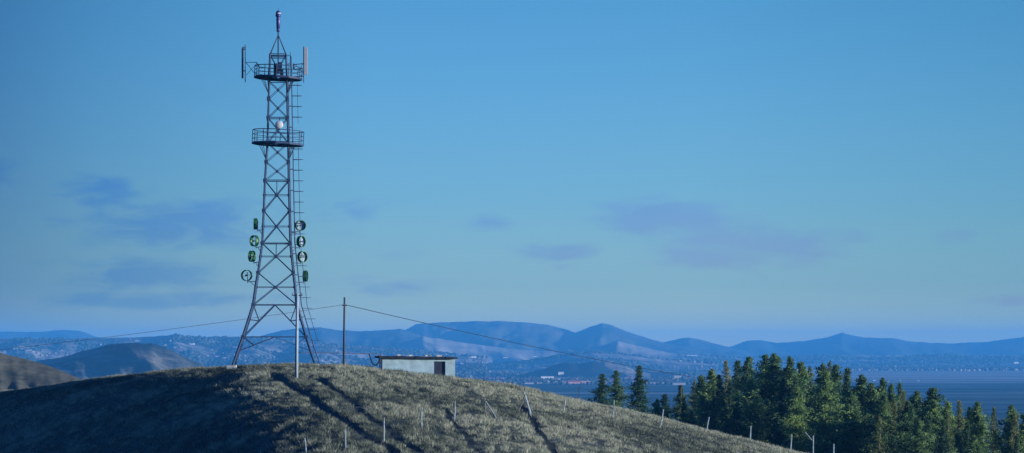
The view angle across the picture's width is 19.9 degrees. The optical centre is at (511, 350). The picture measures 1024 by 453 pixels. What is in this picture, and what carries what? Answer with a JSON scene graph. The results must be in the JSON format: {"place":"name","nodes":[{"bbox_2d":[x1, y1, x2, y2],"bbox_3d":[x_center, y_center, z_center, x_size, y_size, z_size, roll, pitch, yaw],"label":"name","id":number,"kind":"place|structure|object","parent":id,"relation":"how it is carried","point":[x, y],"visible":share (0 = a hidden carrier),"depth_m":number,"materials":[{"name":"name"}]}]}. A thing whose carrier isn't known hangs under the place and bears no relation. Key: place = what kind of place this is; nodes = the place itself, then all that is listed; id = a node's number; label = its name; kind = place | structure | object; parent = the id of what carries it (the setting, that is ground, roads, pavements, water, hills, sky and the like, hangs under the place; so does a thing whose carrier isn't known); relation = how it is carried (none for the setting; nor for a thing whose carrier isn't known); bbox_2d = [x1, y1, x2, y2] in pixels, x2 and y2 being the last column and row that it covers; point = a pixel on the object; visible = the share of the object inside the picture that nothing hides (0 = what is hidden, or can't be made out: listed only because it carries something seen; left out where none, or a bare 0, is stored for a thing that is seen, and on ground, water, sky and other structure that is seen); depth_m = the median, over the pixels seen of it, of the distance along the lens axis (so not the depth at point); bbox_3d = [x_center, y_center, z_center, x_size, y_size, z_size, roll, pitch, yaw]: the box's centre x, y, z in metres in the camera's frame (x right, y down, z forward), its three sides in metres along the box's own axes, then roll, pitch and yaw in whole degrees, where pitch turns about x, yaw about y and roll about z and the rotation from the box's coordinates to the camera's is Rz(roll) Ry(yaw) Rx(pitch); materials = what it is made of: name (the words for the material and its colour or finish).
{"place":"outdoors","nodes":[
{"label":"outdoors","id":0,"kind":"place"},
{"bbox_2d":[0,353,82,391],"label":"hills","id":1,"kind":"structure","parent":0,"point":[16,373],"depth_m":876.10,"materials":[{"name":"plant"}]},
{"bbox_2d":[35,343,206,379],"bbox_3d":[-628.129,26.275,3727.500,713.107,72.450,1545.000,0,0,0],"label":"hills","id":2,"kind":"structure","parent":0,"point":[119,359],"depth_m":3718.04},
{"bbox_2d":[263,327,420,347],"bbox_3d":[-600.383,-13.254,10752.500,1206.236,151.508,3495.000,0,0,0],"label":"hills","id":3,"kind":"structure","parent":0,"point":[387,338],"depth_m":10916.80,"materials":[{"name":"blue"}]},
{"bbox_2d":[388,336,569,363],"bbox_3d":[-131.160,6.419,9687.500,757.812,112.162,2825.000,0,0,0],"label":"hills","id":4,"kind":"structure","parent":0,"point":[492,354],"depth_m":9931.56,"materials":[{"name":"blue"}]},
{"bbox_2d":[0,366,1023,452],"bbox_3d":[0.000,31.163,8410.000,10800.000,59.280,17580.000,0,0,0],"label":"ground","id":5,"kind":"structure","parent":0,"point":[1001,392],"depth_m":262.66,"materials":[{"name":"green plant"}]},
{"bbox_2d":[227,11,321,368],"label":"lattice tower","id":6,"kind":"structure","parent":5,"relation":"on","point":[286,79],"depth_m":288.94,"materials":[{"name":"grey metal"}]},
{"bbox_2d":[241,270,254,284],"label":"dish antenna","id":7,"kind":"object","parent":6,"relation":"attached to","point":[250,274],"visible":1,"depth_m":289.65,"materials":[{"name":"green metal"}]},
{"bbox_2d":[242,44,258,81],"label":"panel antenna","id":8,"kind":"object","parent":6,"relation":"attached to","point":[243,49],"visible":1,"depth_m":289.97,"materials":[{"name":"grey metal"}]},
{"bbox_2d":[248,251,257,265],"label":"dish antenna","id":9,"kind":"object","parent":6,"relation":"attached to","point":[253,256],"visible":1,"depth_m":289.45,"materials":[{"name":"green metal"}]},
{"bbox_2d":[249,235,260,249],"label":"dish antenna","id":10,"kind":"object","parent":6,"relation":"attached to","point":[251,240],"visible":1,"depth_m":289.60,"materials":[{"name":"green metal"}]},
{"bbox_2d":[253,218,261,233],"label":"dish antenna","id":11,"kind":"object","parent":6,"relation":"attached to","point":[255,223],"visible":1,"depth_m":289.25,"materials":[{"name":"green metal"}]},
{"bbox_2d":[275,118,282,128],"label":"round antenna","id":12,"kind":"object","parent":6,"relation":"attached to","point":[279,124],"visible":1,"depth_m":288.68,"materials":[{"name":"white plastic"}]},
{"bbox_2d":[291,220,305,235],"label":"dish antenna","id":13,"kind":"object","parent":6,"relation":"attached to","point":[300,225],"visible":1,"depth_m":289.42,"materials":[{"name":"grey metal"}]},
{"bbox_2d":[291,236,305,251],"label":"dish antenna","id":14,"kind":"object","parent":6,"relation":"attached to","point":[302,241],"visible":1,"depth_m":289.26,"materials":[{"name":"white metal"}]},
{"bbox_2d":[293,46,307,82],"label":"panel antenna","id":15,"kind":"object","parent":6,"relation":"attached to","point":[305,61],"visible":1,"depth_m":289.80,"materials":[{"name":"white plastic"}]},
{"bbox_2d":[294,251,307,266],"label":"dish antenna","id":16,"kind":"object","parent":6,"relation":"attached to","point":[303,257],"visible":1,"depth_m":289.46,"materials":[{"name":"white metal"}]},
{"bbox_2d":[296,271,307,284],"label":"dish antenna","id":17,"kind":"object","parent":6,"relation":"attached to","point":[305,274],"visible":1,"depth_m":289.06,"materials":[{"name":"green metal"}]},
{"bbox_2d":[292,293,301,377],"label":"utility pole","id":18,"kind":"object","parent":5,"relation":"on","point":[296,337],"visible":0.88,"depth_m":257.44,"materials":[{"name":"metal"}]},
{"bbox_2d":[298,352,380,368],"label":"cable tray","id":19,"kind":"object","parent":5,"relation":"on","point":[355,353],"visible":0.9,"depth_m":296.11,"materials":[{"name":"grey metal"}]},
{"bbox_2d":[342,297,346,364],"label":"utility pole","id":20,"kind":"object","parent":5,"relation":"on","point":[344,305],"visible":0.85,"depth_m":287.91,"materials":[{"name":"brown wood"}]},
{"bbox_2d":[1,304,343,349],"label":"power line","id":21,"kind":"object","parent":20,"relation":"attached to","point":[166,329],"visible":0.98,"depth_m":272.83,"materials":[{"name":"black metal"}]},
{"bbox_2d":[345,304,695,377],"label":"power line","id":22,"kind":"object","parent":20,"relation":"attached to","point":[512,342],"visible":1,"depth_m":329.93,"materials":[{"name":"black metal"}]},
{"bbox_2d":[0,362,808,452],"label":"dry grass","id":23,"kind":"structure","parent":5,"relation":"on","point":[414,404],"depth_m":243.37,"materials":[{"name":"beige plant"}]},
{"bbox_2d":[375,354,457,376],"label":"equipment hut","id":24,"kind":"object","parent":5,"relation":"on","point":[438,364],"visible":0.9,"depth_m":297.90,"materials":[{"name":"paint"}]},
{"bbox_2d":[434,361,444,375],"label":"door","id":25,"kind":"structure","parent":24,"relation":"in","point":[439,366],"depth_m":298.26,"materials":[{"name":"paint"}]},
{"bbox_2d":[0,333,1023,384],"bbox_3d":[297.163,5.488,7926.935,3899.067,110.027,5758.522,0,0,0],"label":"distant hills","id":26,"kind":"structure","parent":5,"relation":"on","point":[822,358],"depth_m":8222.98,"materials":[{"name":"blue"}]},
{"bbox_2d":[2,336,1023,383],"bbox_3d":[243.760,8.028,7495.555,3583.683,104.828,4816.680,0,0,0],"label":"distant woodland","id":27,"kind":"object","parent":5,"relation":"on","point":[842,369],"visible":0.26,"depth_m":8315.64,"materials":[{"name":"green plant"}]},
{"bbox_2d":[518,387,530,414],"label":"fence post","id":28,"kind":"object","parent":5,"relation":"on","point":[525,397],"visible":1,"depth_m":241.25,"materials":[{"name":"grey wood"}]},
{"bbox_2d":[585,373,614,405],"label":"spruce tree","id":29,"kind":"object","parent":5,"relation":"on","point":[601,392],"visible":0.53,"depth_m":424.87,"materials":[{"name":"green plant"}]},
{"bbox_2d":[608,370,629,406],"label":"spruce tree","id":30,"kind":"object","parent":5,"relation":"on","point":[616,390],"visible":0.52,"depth_m":429.64,"materials":[{"name":"green plant"}]},
{"bbox_2d":[619,365,651,413],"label":"spruce tree","id":31,"kind":"object","parent":5,"relation":"on","point":[637,386],"visible":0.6,"depth_m":414.61,"materials":[{"name":"green plant"}]},
{"bbox_2d":[645,399,671,416],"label":"pine tree","id":32,"kind":"object","parent":5,"relation":"on","point":[657,409],"visible":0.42,"depth_m":393.79,"materials":[{"name":"green plant"}]},
{"bbox_2d":[650,371,672,377],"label":"apartment block","id":33,"kind":"structure","parent":5,"relation":"on","point":[656,374],"depth_m":6224.72,"materials":[{"name":"white concrete"}]},
{"bbox_2d":[660,394,673,418],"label":"spruce tree","id":34,"kind":"object","parent":5,"relation":"on","point":[663,404],"visible":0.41,"depth_m":419.77,"materials":[{"name":"green plant"}]},
{"bbox_2d":[668,385,689,421],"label":"spruce tree","id":35,"kind":"object","parent":5,"relation":"on","point":[678,399],"visible":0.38,"depth_m":404.94,"materials":[{"name":"green plant"}]},
{"bbox_2d":[676,398,692,423],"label":"spruce tree","id":36,"kind":"object","parent":5,"relation":"on","point":[684,418],"visible":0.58,"depth_m":357.52,"materials":[{"name":"green plant"}]},
{"bbox_2d":[686,380,695,410],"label":"larch tree","id":37,"kind":"object","parent":5,"relation":"on","point":[693,386],"visible":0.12,"depth_m":402.06,"materials":[{"name":"green plant"}]},
{"bbox_2d":[675,375,709,416],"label":"pine tree","id":38,"kind":"object","parent":5,"relation":"on","point":[701,380],"visible":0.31,"depth_m":395.74,"materials":[{"name":"green plant"}]},
{"bbox_2d":[687,395,710,426],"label":"pine tree","id":39,"kind":"object","parent":5,"relation":"on","point":[701,402],"visible":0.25,"depth_m":372.28,"materials":[{"name":"green plant"}]},
{"bbox_2d":[688,400,709,427],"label":"pine tree","id":40,"kind":"object","parent":5,"relation":"on","point":[703,416],"visible":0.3,"depth_m":366.21,"materials":[{"name":"green plant"}]},
{"bbox_2d":[687,369,717,417],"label":"pine tree","id":41,"kind":"object","parent":5,"relation":"on","point":[706,391],"visible":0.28,"depth_m":391.44,"materials":[{"name":"green plant"}]},
{"bbox_2d":[700,401,728,432],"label":"pine tree","id":42,"kind":"object","parent":5,"relation":"on","point":[718,409],"visible":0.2,"depth_m":353.26,"materials":[{"name":"green plant"}]},
{"bbox_2d":[705,389,731,434],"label":"spruce tree","id":43,"kind":"object","parent":5,"relation":"on","point":[714,417],"visible":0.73,"depth_m":346.97,"materials":[{"name":"green plant"}]},
{"bbox_2d":[708,374,730,429],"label":"spruce tree","id":44,"kind":"object","parent":5,"relation":"on","point":[719,398],"visible":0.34,"depth_m":372.32,"materials":[{"name":"green plant"}]},
{"bbox_2d":[715,361,733,419],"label":"larch tree","id":45,"kind":"object","parent":5,"relation":"on","point":[727,374],"visible":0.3,"depth_m":387.82,"materials":[{"name":"green plant"}]},
{"bbox_2d":[716,380,749,435],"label":"spruce tree","id":46,"kind":"object","parent":5,"relation":"on","point":[729,409],"visible":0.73,"depth_m":352.87,"materials":[{"name":"green plant"}]},
{"bbox_2d":[723,359,743,417],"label":"spruce tree","id":47,"kind":"object","parent":5,"relation":"on","point":[737,364],"visible":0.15,"depth_m":384.07,"materials":[{"name":"green plant"}]},
{"bbox_2d":[732,398,748,436],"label":"spruce tree","id":48,"kind":"object","parent":5,"relation":"on","point":[738,416],"visible":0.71,"depth_m":354.07,"materials":[{"name":"green plant"}]},
{"bbox_2d":[724,357,758,431],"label":"pine tree","id":49,"kind":"object","parent":5,"relation":"on","point":[746,368],"visible":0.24,"depth_m":379.46,"materials":[{"name":"green plant"}]},
{"bbox_2d":[727,378,777,440],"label":"pine tree","id":50,"kind":"object","parent":5,"relation":"on","point":[749,398],"visible":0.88,"depth_m":357.58,"materials":[{"name":"green plant"}]},
{"bbox_2d":[735,394,774,442],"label":"pine tree","id":51,"kind":"object","parent":5,"relation":"on","point":[764,440],"visible":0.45,"depth_m":360.64,"materials":[{"name":"green plant"}]},
{"bbox_2d":[738,354,781,412],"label":"pine tree","id":52,"kind":"object","parent":5,"relation":"on","point":[764,360],"visible":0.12,"depth_m":371.59,"materials":[{"name":"green plant"}]},
{"bbox_2d":[758,384,780,444],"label":"spruce tree","id":53,"kind":"object","parent":5,"relation":"on","point":[763,393],"visible":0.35,"depth_m":364.08,"materials":[{"name":"green plant"}]},
{"bbox_2d":[738,353,809,445],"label":"pine tree","id":54,"kind":"object","parent":5,"relation":"on","point":[768,375],"visible":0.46,"depth_m":365.25,"materials":[{"name":"green plant"}]},
{"bbox_2d":[755,378,811,452],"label":"spruce tree","id":55,"kind":"object","parent":5,"relation":"on","point":[780,401],"visible":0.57,"depth_m":351.97,"materials":[{"name":"green plant"}]},
{"bbox_2d":[758,355,812,444],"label":"pine tree","id":56,"kind":"object","parent":5,"relation":"on","point":[792,380],"visible":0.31,"depth_m":361.45,"materials":[{"name":"green plant"}]},
{"bbox_2d":[772,387,817,451],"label":"pine tree","id":57,"kind":"object","parent":5,"relation":"on","point":[794,417],"visible":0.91,"depth_m":326.41,"materials":[{"name":"green plant"}]},
{"bbox_2d":[775,361,816,452],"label":"pine tree","id":58,"kind":"object","parent":5,"relation":"on","point":[802,371],"visible":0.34,"depth_m":363.65,"materials":[{"name":"green plant"}]},
{"bbox_2d":[802,363,830,451],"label":"pine tree","id":59,"kind":"object","parent":5,"relation":"on","point":[823,368],"visible":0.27,"depth_m":355.93,"materials":[{"name":"green plant"}]},
{"bbox_2d":[805,364,846,451],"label":"pine tree","id":60,"kind":"object","parent":5,"relation":"on","point":[836,378],"visible":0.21,"depth_m":351.60,"materials":[{"name":"green plant"}]},
{"bbox_2d":[795,370,859,452],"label":"pine tree","id":61,"kind":"object","parent":5,"relation":"on","point":[823,442],"visible":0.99,"depth_m":317.56,"materials":[{"name":"green plant"}]},
{"bbox_2d":[833,367,852,446],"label":"spruce tree","id":62,"kind":"object","parent":5,"relation":"on","point":[847,373],"visible":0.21,"depth_m":349.87,"materials":[{"name":"green plant"}]},
{"bbox_2d":[830,394,873,452],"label":"pine tree","id":63,"kind":"object","parent":5,"relation":"on","point":[856,398],"visible":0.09,"depth_m":335.25,"materials":[{"name":"green plant"}]},
{"bbox_2d":[829,394,875,452],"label":"pine tree","id":64,"kind":"object","parent":5,"relation":"on","point":[851,442],"visible":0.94,"depth_m":319.62,"materials":[{"name":"green plant"}]},
{"bbox_2d":[833,374,888,447],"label":"pine tree","id":65,"kind":"object","parent":5,"relation":"on","point":[860,384],"visible":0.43,"depth_m":339.91,"materials":[{"name":"green plant"}]},
{"bbox_2d":[834,383,901,452],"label":"pine tree","id":66,"kind":"object","parent":5,"relation":"on","point":[870,393],"visible":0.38,"depth_m":337.73,"materials":[{"name":"green plant"}]},
{"bbox_2d":[853,400,892,452],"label":"pine tree","id":67,"kind":"object","parent":5,"relation":"on","point":[876,410],"visible":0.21,"depth_m":317.82,"materials":[{"name":"green plant"}]},
{"bbox_2d":[870,416,889,452],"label":"larch tree","id":68,"kind":"object","parent":5,"relation":"on","point":[878,433],"visible":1,"depth_m":304.79,"materials":[{"name":"green plant"}]},
{"bbox_2d":[858,394,901,452],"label":"pine tree","id":69,"kind":"object","parent":5,"relation":"on","point":[883,398],"visible":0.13,"depth_m":332.92,"materials":[{"name":"green plant"}]},
{"bbox_2d":[860,402,902,452],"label":"pine tree","id":70,"kind":"object","parent":5,"relation":"on","point":[883,414],"visible":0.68,"depth_m":309.47,"materials":[{"name":"green plant"}]},
{"bbox_2d":[867,383,901,435],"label":"pine tree","id":71,"kind":"object","parent":5,"relation":"on","point":[891,395],"visible":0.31,"depth_m":335.86,"materials":[{"name":"green plant"}]},
{"bbox_2d":[874,377,901,404],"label":"pine tree","id":72,"kind":"object","parent":5,"relation":"on","point":[882,387],"visible":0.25,"depth_m":341.99,"materials":[{"name":"green plant"}]},
{"bbox_2d":[885,398,901,452],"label":"larch tree","id":73,"kind":"object","parent":5,"relation":"on","point":[894,415],"visible":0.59,"depth_m":306.30,"materials":[{"name":"green plant"}]},
{"bbox_2d":[896,382,903,407],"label":"spruce tree","id":74,"kind":"object","parent":5,"relation":"on","point":[899,390],"visible":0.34,"depth_m":346.02,"materials":[{"name":"green plant"}]},
{"bbox_2d":[898,390,906,409],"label":"larch tree","id":75,"kind":"object","parent":5,"relation":"on","point":[903,401],"visible":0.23,"depth_m":331.82,"materials":[{"name":"green plant"}]},
{"bbox_2d":[881,401,931,452],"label":"pine tree","id":76,"kind":"object","parent":5,"relation":"on","point":[906,418],"visible":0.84,"depth_m":299.83,"materials":[{"name":"green plant"}]},
{"bbox_2d":[888,403,926,452],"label":"pine tree","id":77,"kind":"object","parent":5,"relation":"on","point":[922,418],"visible":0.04,"depth_m":314.39,"materials":[{"name":"green plant"}]},
{"bbox_2d":[897,390,923,425],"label":"pine tree","id":78,"kind":"object","parent":5,"relation":"on","point":[916,396],"visible":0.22,"depth_m":329.82,"materials":[{"name":"green plant"}]},
{"bbox_2d":[893,418,935,452],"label":"pine tree","id":79,"kind":"object","parent":5,"relation":"on","point":[918,440],"visible":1,"depth_m":294.61,"materials":[{"name":"green plant"}]},
{"bbox_2d":[924,420,937,452],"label":"spruce tree","id":80,"kind":"object","parent":5,"relation":"on","point":[929,429],"visible":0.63,"depth_m":305.50,"materials":[{"name":"green plant"}]},
{"bbox_2d":[910,387,954,423],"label":"pine tree","id":81,"kind":"object","parent":5,"relation":"on","point":[931,394],"visible":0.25,"depth_m":325.71,"materials":[{"name":"green plant"}]},
{"bbox_2d":[921,400,961,452],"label":"pine tree","id":82,"kind":"object","parent":5,"relation":"on","point":[932,414],"visible":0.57,"depth_m":310.87,"materials":[{"name":"green plant"}]},
{"bbox_2d":[934,420,953,452],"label":"spruce tree","id":83,"kind":"object","parent":5,"relation":"on","point":[943,438],"visible":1,"depth_m":291.11,"materials":[{"name":"green plant"}]},
{"bbox_2d":[941,414,956,452],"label":"larch tree","id":84,"kind":"object","parent":5,"relation":"on","point":[947,427],"visible":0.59,"depth_m":299.29,"materials":[{"name":"green plant"}]},
{"bbox_2d":[938,401,968,441],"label":"pine tree","id":85,"kind":"object","parent":5,"relation":"on","point":[947,411],"visible":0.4,"depth_m":319.63,"materials":[{"name":"green plant"}]},
{"bbox_2d":[951,434,964,452],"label":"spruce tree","id":86,"kind":"object","parent":5,"relation":"on","point":[957,441],"visible":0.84,"depth_m":311.71,"materials":[{"name":"green plant"}]},
{"bbox_2d":[952,400,966,448],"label":"larch tree","id":87,"kind":"object","parent":5,"relation":"on","point":[959,415],"visible":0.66,"depth_m":317.81,"materials":[{"name":"green plant"}]},
{"bbox_2d":[960,422,971,452],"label":"spruce tree","id":88,"kind":"object","parent":5,"relation":"on","point":[967,432],"visible":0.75,"depth_m":306.84,"materials":[{"name":"green plant"}]},
{"bbox_2d":[951,434,990,452],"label":"pine tree","id":89,"kind":"object","parent":5,"relation":"on","point":[973,443],"visible":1,"depth_m":285.57,"materials":[{"name":"green plant"}]},
{"bbox_2d":[955,406,998,450],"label":"pine tree","id":90,"kind":"object","parent":5,"relation":"on","point":[968,418],"visible":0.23,"depth_m":321.44,"materials":[{"name":"green plant"}]},
{"bbox_2d":[954,401,1001,452],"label":"pine tree","id":91,"kind":"object","parent":5,"relation":"on","point":[979,429],"visible":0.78,"depth_m":315.71,"materials":[{"name":"green plant"}]},
{"bbox_2d":[962,441,995,452],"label":"pine tree","id":92,"kind":"object","parent":5,"relation":"on","point":[981,451],"visible":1,"depth_m":285.62,"materials":[{"name":"green plant"}]},
{"bbox_2d":[985,407,1002,452],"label":"larch tree","id":93,"kind":"object","parent":5,"relation":"on","point":[991,425],"visible":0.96,"depth_m":314.00,"materials":[{"name":"green plant"}]},
{"bbox_2d":[985,404,1020,452],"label":"pine tree","id":94,"kind":"object","parent":5,"relation":"on","point":[1008,425],"visible":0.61,"depth_m":311.60,"materials":[{"name":"green plant"}]},
{"bbox_2d":[995,414,1023,452],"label":"pine tree","id":95,"kind":"object","parent":5,"relation":"on","point":[1021,442],"visible":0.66,"depth_m":309.92,"materials":[{"name":"green plant"}]},
{"bbox_2d":[1006,412,1020,452],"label":"larch tree","id":96,"kind":"object","parent":5,"relation":"on","point":[1015,423],"visible":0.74,"depth_m":306.07,"materials":[{"name":"green plant"}]},
{"bbox_2d":[1012,435,1021,452],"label":"spruce tree","id":97,"kind":"object","parent":5,"relation":"on","point":[1017,445],"visible":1,"depth_m":301.26,"materials":[{"name":"green plant"}]},
{"bbox_2d":[0,330,1023,356],"bbox_3d":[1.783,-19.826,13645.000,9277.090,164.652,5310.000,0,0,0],"label":"mountains","id":98,"kind":"structure","parent":0,"point":[842,344],"depth_m":13747.61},
{"bbox_2d":[0,0,1023,346],"label":"sky","id":99,"kind":"structure","parent":0,"point":[728,173],"materials":[{"name":"blue"}]},
{"bbox_2d":[406,321,736,356],"bbox_3d":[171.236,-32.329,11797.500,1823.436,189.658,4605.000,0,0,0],"label":"mountains","id":100,"kind":"structure","parent":0,"point":[548,337],"depth_m":11865.90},
{"bbox_2d":[514,362,630,377],"bbox_3d":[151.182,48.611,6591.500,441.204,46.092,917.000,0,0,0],"label":"hills","id":101,"kind":"structure","parent":0,"point":[584,370],"depth_m":6538.87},
{"bbox_2d":[487,352,716,371],"bbox_3d":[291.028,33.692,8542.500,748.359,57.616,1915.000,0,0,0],"label":"hills","id":102,"kind":"structure","parent":0,"point":[681,365],"depth_m":8556.13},
{"bbox_2d":[601,362,650,377],"bbox_3d":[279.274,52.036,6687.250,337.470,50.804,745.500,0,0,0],"label":"hills","id":103,"kind":"structure","parent":0,"point":[623,369],"depth_m":6608.66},
{"bbox_2d":[577,341,741,367],"bbox_3d":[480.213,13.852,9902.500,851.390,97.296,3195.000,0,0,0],"label":"hills","id":104,"kind":"structure","parent":0,"point":[619,346],"depth_m":10225.71,"materials":[{"name":"blue"}]},
{"bbox_2d":[663,337,755,356],"bbox_3d":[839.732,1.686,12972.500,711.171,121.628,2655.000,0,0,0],"label":"hills","id":105,"kind":"structure","parent":0,"point":[689,342],"depth_m":13175.31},
{"bbox_2d":[742,354,1023,366],"bbox_3d":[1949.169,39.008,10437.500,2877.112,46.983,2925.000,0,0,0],"label":"hills","id":106,"kind":"structure","parent":0,"point":[914,362],"depth_m":10388.90,"materials":[{"name":"blue"}]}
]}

